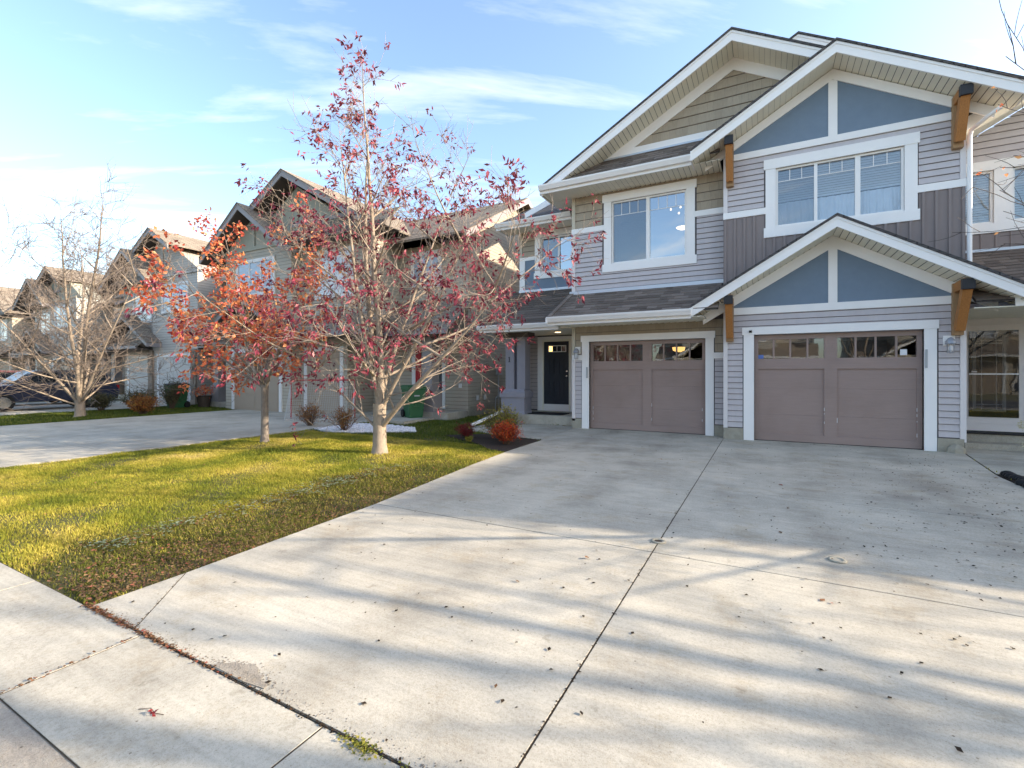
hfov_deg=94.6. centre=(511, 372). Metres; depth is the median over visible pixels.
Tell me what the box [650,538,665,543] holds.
valve cap
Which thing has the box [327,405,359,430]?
shrub
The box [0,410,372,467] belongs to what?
driveway
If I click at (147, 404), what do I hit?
shrub
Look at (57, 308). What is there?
window
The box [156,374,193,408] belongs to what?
shrub
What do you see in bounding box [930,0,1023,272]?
maple tree
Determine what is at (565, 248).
window
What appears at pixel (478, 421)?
downspout extension
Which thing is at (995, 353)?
storm door
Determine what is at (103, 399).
shrub
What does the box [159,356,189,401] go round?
garage door
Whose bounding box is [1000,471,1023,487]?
bed edging
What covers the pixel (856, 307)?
house
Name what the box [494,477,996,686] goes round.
fallen leaves
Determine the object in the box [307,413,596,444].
grass
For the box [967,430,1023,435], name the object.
door mat
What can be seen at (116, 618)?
joint debris
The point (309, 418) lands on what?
shrub
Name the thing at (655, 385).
garage door
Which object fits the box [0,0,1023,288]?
sky
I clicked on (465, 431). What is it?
shrub
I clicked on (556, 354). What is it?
front door
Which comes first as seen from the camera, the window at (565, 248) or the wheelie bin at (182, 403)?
the window at (565, 248)
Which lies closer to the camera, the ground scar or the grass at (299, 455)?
the ground scar
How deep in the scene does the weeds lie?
1.92 m
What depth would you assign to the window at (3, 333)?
40.93 m
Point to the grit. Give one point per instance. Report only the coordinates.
(273, 685)
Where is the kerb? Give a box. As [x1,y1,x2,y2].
[0,700,76,767]
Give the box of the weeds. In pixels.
[337,730,409,767]
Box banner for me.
[412,344,420,384]
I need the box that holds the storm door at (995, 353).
[967,324,1023,424]
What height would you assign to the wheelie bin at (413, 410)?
1.065 m
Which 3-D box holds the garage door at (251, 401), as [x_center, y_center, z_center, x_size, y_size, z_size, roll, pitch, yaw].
[-10.357,0.345,19.128,2.900,2.350,0.021,0,0,28]
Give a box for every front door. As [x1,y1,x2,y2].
[439,351,441,389]
[544,341,568,403]
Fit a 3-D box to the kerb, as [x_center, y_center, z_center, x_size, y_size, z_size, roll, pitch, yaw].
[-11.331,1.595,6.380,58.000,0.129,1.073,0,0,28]
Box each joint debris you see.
[1,602,301,711]
[136,454,713,767]
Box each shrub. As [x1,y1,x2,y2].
[85,392,118,410]
[114,387,157,406]
[123,392,164,413]
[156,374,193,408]
[294,399,325,425]
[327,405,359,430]
[454,421,475,437]
[465,435,472,442]
[469,402,524,438]
[487,419,522,444]
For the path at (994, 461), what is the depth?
8.33 m
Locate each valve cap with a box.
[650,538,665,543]
[827,556,846,563]
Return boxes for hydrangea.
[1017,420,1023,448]
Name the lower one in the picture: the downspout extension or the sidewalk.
the sidewalk
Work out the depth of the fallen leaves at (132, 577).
4.18 m
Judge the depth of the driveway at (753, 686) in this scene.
3.02 m
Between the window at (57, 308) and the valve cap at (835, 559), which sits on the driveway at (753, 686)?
the valve cap at (835, 559)
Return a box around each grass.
[157,429,503,487]
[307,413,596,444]
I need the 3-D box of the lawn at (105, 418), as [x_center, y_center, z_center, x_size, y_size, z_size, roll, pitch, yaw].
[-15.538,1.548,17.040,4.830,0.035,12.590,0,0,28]
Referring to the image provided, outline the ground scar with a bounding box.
[210,662,267,688]
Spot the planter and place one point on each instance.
(203, 400)
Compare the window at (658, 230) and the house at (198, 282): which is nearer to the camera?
the window at (658, 230)
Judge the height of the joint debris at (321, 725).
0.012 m
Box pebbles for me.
[314,423,415,432]
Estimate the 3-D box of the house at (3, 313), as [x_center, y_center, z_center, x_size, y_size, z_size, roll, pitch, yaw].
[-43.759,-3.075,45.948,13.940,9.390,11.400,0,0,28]
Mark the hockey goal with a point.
(290, 400)
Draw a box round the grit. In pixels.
[94,600,445,767]
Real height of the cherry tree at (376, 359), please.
7.715 m
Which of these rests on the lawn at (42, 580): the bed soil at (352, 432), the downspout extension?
the bed soil at (352, 432)
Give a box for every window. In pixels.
[0,319,7,340]
[39,309,49,334]
[54,304,70,327]
[133,289,152,322]
[161,281,188,313]
[236,255,274,295]
[315,245,354,299]
[411,249,441,288]
[534,227,571,278]
[602,178,696,272]
[764,131,919,237]
[966,157,1012,235]
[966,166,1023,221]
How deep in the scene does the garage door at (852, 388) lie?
10.01 m
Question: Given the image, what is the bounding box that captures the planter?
[192,384,214,406]
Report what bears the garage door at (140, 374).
in the house at (198, 282)
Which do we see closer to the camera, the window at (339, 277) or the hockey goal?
the hockey goal
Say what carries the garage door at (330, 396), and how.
in the house at (462, 398)
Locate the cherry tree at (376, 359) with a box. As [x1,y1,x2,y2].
[101,31,608,454]
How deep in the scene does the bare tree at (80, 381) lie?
15.81 m
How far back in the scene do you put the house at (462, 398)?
17.84 m
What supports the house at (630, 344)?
on the ground
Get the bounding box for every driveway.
[0,401,166,415]
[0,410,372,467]
[91,428,1023,767]
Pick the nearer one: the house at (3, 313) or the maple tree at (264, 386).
the maple tree at (264, 386)
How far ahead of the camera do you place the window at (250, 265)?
19.10 m
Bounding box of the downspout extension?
[471,411,500,424]
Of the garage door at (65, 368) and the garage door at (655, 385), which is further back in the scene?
the garage door at (65, 368)
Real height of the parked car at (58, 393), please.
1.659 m
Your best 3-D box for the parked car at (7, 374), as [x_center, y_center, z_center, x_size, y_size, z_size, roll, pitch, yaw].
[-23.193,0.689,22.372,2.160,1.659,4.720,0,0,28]
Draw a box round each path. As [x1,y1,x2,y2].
[351,411,434,424]
[472,422,573,439]
[965,448,1023,475]
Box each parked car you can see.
[0,370,67,403]
[0,370,119,411]
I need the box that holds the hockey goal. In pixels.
[284,379,354,420]
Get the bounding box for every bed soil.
[315,429,414,433]
[444,434,539,451]
[996,474,1015,482]
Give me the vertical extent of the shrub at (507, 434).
0.561 m
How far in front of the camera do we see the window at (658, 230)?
12.70 m
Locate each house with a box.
[0,286,34,370]
[8,266,125,393]
[94,227,225,404]
[192,168,532,419]
[476,27,832,435]
[689,31,1023,453]
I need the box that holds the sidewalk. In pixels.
[0,562,399,767]
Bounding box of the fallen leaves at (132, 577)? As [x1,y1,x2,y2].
[0,434,486,602]
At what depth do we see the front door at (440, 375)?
16.86 m
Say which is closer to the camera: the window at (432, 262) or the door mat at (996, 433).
the door mat at (996, 433)
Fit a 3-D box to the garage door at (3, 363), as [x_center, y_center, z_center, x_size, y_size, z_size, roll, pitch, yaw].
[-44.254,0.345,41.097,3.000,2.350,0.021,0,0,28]
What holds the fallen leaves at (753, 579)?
on the driveway at (753, 686)
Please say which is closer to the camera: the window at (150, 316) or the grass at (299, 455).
the grass at (299, 455)
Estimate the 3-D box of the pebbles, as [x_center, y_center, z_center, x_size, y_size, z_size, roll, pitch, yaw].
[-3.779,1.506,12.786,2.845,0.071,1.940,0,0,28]
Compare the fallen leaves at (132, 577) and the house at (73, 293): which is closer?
the fallen leaves at (132, 577)
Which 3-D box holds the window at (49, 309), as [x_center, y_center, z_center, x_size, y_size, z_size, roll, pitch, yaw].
[-34.060,-3.705,34.500,2.080,1.830,0.049,0,0,28]
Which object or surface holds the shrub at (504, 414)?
on the bed soil at (487, 441)
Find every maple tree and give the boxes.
[119,192,348,442]
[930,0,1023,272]
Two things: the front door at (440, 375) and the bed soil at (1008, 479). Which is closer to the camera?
the bed soil at (1008, 479)
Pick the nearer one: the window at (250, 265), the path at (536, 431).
the path at (536, 431)
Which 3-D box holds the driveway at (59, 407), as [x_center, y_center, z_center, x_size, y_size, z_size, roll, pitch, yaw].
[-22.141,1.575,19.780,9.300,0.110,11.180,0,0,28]
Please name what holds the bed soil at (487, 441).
on the lawn at (42, 580)
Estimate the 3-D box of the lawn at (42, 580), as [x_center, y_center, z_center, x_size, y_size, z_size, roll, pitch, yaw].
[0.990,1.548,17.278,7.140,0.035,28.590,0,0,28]
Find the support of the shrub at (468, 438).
on the lawn at (42, 580)
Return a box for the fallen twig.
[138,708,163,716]
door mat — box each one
[527,411,569,414]
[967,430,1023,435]
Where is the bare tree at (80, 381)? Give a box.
[0,156,234,416]
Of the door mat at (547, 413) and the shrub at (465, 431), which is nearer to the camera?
the shrub at (465, 431)
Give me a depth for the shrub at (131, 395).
18.84 m
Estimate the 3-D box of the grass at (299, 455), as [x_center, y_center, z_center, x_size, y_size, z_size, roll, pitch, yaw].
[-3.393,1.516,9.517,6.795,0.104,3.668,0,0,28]
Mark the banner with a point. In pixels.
(416, 376)
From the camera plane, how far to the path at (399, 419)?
15.16 m
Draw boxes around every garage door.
[0,363,8,369]
[54,361,71,369]
[129,358,147,396]
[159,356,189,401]
[234,352,278,411]
[307,351,339,413]
[590,339,704,434]
[754,330,921,449]
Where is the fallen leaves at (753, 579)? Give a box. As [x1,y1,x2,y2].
[131,433,1023,760]
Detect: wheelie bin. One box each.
[164,383,190,407]
[400,385,425,417]
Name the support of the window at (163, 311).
in the house at (198, 282)
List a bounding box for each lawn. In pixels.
[0,415,501,604]
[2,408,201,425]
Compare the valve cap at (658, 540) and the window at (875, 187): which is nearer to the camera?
the valve cap at (658, 540)
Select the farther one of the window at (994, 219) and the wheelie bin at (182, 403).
the wheelie bin at (182, 403)

